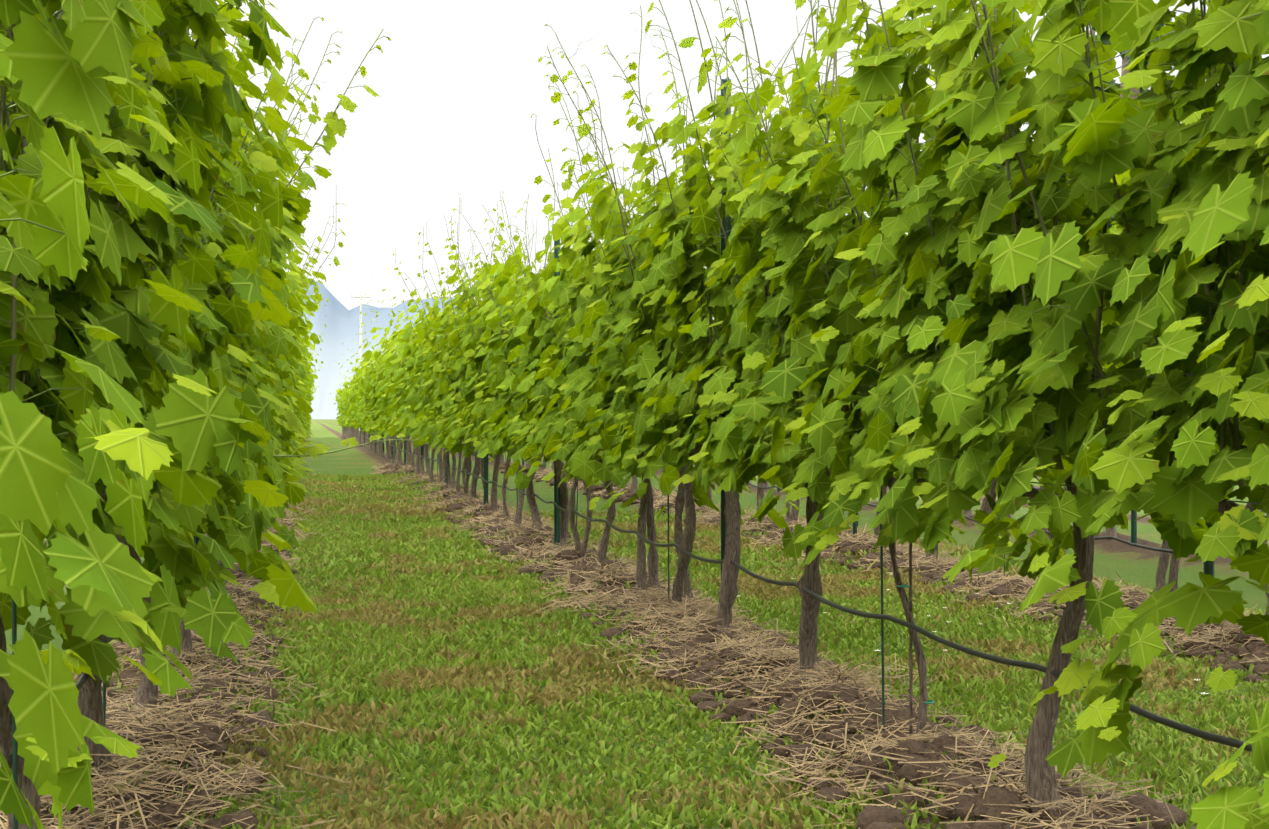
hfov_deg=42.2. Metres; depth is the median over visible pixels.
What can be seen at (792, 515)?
vine
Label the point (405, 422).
vine
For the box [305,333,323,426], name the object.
vine
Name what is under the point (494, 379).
vine
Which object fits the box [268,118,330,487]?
vine
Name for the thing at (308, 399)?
vine
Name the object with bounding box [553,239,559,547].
trellis post
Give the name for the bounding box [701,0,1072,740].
vine
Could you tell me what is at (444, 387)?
vine
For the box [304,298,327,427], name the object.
vine
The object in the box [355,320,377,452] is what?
vine
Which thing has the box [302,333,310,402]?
vine
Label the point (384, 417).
vine
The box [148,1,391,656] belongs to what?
vine
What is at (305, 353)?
vine
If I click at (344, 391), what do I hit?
vine
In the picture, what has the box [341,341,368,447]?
vine
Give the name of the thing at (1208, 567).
trellis post
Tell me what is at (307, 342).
vine
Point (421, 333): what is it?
vine
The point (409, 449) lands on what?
vine
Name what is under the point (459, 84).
sky
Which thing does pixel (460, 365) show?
vine
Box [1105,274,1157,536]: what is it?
vine
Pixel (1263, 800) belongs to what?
vine
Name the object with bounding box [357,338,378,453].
vine
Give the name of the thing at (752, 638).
straw mulch
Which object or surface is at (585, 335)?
vine
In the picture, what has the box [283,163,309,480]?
vine
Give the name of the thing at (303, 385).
vine
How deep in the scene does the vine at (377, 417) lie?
38.28 m
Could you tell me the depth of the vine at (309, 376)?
35.62 m
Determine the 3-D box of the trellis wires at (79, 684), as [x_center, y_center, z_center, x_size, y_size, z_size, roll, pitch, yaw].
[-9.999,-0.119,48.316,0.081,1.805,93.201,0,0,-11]
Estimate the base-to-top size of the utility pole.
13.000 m
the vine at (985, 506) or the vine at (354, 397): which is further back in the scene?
the vine at (354, 397)
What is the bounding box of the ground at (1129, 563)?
[5,419,1268,828]
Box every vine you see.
[0,0,217,828]
[0,0,312,782]
[0,0,315,828]
[120,0,325,711]
[140,11,323,632]
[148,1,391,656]
[204,21,342,593]
[218,59,320,582]
[235,249,302,524]
[255,134,307,472]
[255,206,322,458]
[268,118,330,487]
[280,203,346,451]
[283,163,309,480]
[283,202,339,438]
[285,251,322,425]
[285,305,308,454]
[293,240,310,437]
[293,334,310,454]
[294,300,319,463]
[296,264,330,440]
[296,345,315,428]
[297,265,315,438]
[298,264,307,427]
[298,329,307,457]
[299,267,310,386]
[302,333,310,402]
[303,284,322,363]
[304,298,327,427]
[305,295,325,414]
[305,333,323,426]
[307,343,321,398]
[335,361,348,423]
[335,374,348,434]
[336,385,354,435]
[338,363,354,426]
[338,377,359,444]
[338,386,348,438]
[339,376,355,438]
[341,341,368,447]
[344,375,361,446]
[344,393,355,431]
[345,361,357,440]
[346,359,359,444]
[346,369,357,428]
[347,385,363,446]
[350,366,359,426]
[351,356,369,448]
[351,363,365,446]
[351,379,365,447]
[352,348,364,419]
[353,318,386,456]
[354,336,368,449]
[354,343,367,448]
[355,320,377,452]
[356,331,372,450]
[357,321,387,456]
[357,322,390,459]
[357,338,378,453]
[357,367,374,451]
[358,347,375,451]
[359,311,406,463]
[359,366,374,450]
[360,289,403,462]
[360,326,380,454]
[361,280,412,465]
[363,301,407,459]
[363,325,382,428]
[364,290,416,466]
[365,355,390,458]
[370,289,428,467]
[371,275,440,458]
[371,322,397,462]
[372,286,446,476]
[373,300,428,462]
[380,296,411,460]
[383,276,449,476]
[389,261,439,472]
[393,228,487,489]
[394,276,462,481]
[396,262,477,483]
[407,230,500,493]
[411,317,444,482]
[417,220,540,496]
[420,192,538,504]
[426,213,516,500]
[442,213,534,512]
[446,197,525,518]
[461,182,579,528]
[472,149,626,547]
[474,142,629,531]
[499,93,660,557]
[500,452,505,463]
[529,74,665,565]
[538,16,812,608]
[538,454,545,470]
[548,6,716,594]
[601,0,852,631]
[630,475,636,492]
[635,0,964,677]
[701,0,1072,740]
[705,457,712,509]
[756,473,763,511]
[786,500,799,522]
[803,0,1262,810]
[841,404,886,540]
[884,234,937,562]
[963,508,971,516]
[980,0,1268,828]
[980,479,1004,576]
[995,179,1107,557]
[1100,169,1179,592]
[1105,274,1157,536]
[1137,253,1268,614]
[1258,0,1268,813]
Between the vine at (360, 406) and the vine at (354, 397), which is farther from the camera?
the vine at (354, 397)
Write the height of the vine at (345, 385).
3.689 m
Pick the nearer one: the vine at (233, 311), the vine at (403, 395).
the vine at (233, 311)
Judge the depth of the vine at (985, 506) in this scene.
10.02 m
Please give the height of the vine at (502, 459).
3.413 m
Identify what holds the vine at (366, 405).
on the ground at (1129, 563)
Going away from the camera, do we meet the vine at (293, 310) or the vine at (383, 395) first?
the vine at (293, 310)
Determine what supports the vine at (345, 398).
on the ground at (1129, 563)
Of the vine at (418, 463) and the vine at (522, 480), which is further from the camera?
the vine at (418, 463)
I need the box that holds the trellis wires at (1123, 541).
[660,469,1193,554]
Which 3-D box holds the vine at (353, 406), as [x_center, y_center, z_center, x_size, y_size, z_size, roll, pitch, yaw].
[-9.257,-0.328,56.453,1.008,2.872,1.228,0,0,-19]
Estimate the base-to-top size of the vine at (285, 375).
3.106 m
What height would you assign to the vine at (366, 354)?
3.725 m
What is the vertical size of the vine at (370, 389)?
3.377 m
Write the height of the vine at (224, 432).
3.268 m
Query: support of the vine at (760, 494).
on the ground at (1129, 563)
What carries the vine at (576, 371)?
on the ground at (1129, 563)
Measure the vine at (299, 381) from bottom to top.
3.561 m
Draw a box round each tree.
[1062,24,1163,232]
[1082,30,1120,92]
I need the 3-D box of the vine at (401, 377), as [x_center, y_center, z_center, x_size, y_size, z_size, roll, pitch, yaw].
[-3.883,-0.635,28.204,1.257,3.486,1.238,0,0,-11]
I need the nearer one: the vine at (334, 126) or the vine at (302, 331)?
the vine at (334, 126)
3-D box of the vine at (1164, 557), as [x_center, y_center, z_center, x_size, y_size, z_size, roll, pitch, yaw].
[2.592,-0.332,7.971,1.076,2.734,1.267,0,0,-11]
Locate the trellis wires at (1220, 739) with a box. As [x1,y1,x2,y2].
[346,17,1261,751]
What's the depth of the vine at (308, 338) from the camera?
18.30 m
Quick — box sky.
[55,0,1268,318]
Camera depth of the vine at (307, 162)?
9.07 m
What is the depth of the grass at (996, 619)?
7.86 m
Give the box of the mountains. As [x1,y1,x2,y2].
[302,280,462,418]
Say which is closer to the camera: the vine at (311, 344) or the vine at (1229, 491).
the vine at (1229, 491)
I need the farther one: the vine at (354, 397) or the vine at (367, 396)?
the vine at (354, 397)
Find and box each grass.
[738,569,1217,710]
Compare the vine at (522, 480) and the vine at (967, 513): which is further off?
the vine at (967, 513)
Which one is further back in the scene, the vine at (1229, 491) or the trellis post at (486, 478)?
the trellis post at (486, 478)
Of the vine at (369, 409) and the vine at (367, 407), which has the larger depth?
the vine at (367, 407)
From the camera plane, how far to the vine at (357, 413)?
51.42 m
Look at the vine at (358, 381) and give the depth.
49.24 m
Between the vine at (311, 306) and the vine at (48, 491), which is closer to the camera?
the vine at (48, 491)
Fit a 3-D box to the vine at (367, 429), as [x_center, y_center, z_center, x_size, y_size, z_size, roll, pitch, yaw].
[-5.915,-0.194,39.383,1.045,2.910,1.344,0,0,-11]
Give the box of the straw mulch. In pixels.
[0,460,1268,828]
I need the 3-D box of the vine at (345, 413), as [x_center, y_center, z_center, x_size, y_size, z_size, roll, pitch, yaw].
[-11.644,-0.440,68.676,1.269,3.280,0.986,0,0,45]
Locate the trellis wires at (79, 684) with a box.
[0,14,206,767]
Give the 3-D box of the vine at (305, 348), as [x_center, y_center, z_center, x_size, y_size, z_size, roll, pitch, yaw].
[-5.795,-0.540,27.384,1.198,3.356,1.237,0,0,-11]
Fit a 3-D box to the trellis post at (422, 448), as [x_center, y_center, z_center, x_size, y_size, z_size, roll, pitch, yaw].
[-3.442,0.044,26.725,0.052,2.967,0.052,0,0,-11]
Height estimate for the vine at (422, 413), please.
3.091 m
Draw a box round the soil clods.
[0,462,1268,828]
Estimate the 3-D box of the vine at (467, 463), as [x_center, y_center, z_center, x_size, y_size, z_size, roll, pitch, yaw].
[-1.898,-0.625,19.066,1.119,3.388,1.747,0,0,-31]
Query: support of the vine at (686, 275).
on the ground at (1129, 563)
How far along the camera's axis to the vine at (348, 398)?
62.63 m
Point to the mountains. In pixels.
(340, 321)
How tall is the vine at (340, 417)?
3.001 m
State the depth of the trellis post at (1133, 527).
12.89 m
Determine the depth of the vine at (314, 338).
24.89 m
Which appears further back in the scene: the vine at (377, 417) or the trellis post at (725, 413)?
the vine at (377, 417)
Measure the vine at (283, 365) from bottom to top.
3.201 m
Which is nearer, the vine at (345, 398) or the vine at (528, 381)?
the vine at (528, 381)
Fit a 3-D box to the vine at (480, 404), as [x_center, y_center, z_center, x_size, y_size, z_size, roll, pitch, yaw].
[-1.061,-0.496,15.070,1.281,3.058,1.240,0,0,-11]
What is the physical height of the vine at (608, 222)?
3.264 m
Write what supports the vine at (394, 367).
on the ground at (1129, 563)
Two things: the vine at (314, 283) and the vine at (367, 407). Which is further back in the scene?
the vine at (367, 407)
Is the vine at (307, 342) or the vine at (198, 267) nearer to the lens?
the vine at (198, 267)
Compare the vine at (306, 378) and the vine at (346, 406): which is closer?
the vine at (306, 378)
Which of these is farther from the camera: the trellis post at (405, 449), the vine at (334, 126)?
the trellis post at (405, 449)
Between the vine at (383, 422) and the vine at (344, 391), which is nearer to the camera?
the vine at (383, 422)
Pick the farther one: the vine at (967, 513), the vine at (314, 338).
the vine at (314, 338)
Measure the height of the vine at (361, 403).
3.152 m
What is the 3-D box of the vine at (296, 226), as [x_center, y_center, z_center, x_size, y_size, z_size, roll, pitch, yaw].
[-1.969,-0.510,7.318,1.152,3.066,1.953,0,0,-11]
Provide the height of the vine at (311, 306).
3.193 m
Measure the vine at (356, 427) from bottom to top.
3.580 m
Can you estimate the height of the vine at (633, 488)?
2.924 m
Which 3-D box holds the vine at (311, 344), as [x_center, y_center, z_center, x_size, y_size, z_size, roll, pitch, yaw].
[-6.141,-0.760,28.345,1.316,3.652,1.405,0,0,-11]
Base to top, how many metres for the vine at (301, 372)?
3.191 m
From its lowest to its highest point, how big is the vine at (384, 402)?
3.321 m
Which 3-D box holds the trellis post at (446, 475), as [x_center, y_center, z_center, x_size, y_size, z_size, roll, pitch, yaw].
[-2.482,0.025,21.818,0.052,2.980,0.052,0,0,-11]
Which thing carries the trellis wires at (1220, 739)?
attached to the trellis post at (725, 413)
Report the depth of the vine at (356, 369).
53.40 m
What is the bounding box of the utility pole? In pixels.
[351,291,370,430]
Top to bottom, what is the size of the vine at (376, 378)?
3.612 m
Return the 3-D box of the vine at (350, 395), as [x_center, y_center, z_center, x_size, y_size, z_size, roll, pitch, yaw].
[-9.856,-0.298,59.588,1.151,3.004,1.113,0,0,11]
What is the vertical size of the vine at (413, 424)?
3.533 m
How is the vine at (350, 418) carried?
on the ground at (1129, 563)
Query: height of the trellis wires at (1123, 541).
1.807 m
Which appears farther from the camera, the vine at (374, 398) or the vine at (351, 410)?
the vine at (351, 410)
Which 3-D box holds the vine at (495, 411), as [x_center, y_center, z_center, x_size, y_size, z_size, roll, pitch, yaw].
[-0.615,-0.556,13.066,1.257,3.126,1.220,0,0,-11]
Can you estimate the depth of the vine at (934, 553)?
10.94 m
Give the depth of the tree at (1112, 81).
55.44 m
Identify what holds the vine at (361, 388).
on the ground at (1129, 563)
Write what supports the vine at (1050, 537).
on the ground at (1129, 563)
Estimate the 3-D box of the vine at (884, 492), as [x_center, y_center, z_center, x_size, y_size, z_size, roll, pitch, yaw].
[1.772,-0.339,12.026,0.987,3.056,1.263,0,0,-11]
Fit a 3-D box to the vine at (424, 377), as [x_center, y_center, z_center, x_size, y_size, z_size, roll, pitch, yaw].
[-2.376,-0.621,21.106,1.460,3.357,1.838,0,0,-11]
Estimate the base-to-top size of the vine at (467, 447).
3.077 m
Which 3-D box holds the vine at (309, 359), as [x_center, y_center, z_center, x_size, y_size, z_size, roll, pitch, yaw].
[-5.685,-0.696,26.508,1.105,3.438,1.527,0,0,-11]
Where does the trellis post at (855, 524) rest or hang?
on the ground at (1129, 563)
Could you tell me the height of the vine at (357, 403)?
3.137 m
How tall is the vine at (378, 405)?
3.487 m
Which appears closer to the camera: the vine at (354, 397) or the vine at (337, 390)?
the vine at (354, 397)
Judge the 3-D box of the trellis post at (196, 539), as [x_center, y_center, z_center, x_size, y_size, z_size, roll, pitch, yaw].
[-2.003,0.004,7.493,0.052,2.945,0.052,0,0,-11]
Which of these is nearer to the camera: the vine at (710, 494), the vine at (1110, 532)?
the vine at (1110, 532)
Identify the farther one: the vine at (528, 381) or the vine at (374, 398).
the vine at (374, 398)
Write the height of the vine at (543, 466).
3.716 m
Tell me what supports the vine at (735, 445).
on the ground at (1129, 563)
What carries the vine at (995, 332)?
on the ground at (1129, 563)
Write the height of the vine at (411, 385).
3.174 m
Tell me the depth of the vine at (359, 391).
50.42 m
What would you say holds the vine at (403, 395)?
on the ground at (1129, 563)
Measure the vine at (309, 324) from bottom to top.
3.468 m
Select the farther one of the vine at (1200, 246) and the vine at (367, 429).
the vine at (367, 429)
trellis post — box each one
[193,536,198,543]
[404,401,406,464]
[421,445,423,470]
[445,447,447,483]
[485,454,487,504]
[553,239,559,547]
[720,77,730,577]
[853,513,857,538]
[1131,510,1136,543]
[1203,518,1213,624]
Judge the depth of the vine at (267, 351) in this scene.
11.22 m
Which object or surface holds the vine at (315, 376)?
on the ground at (1129, 563)

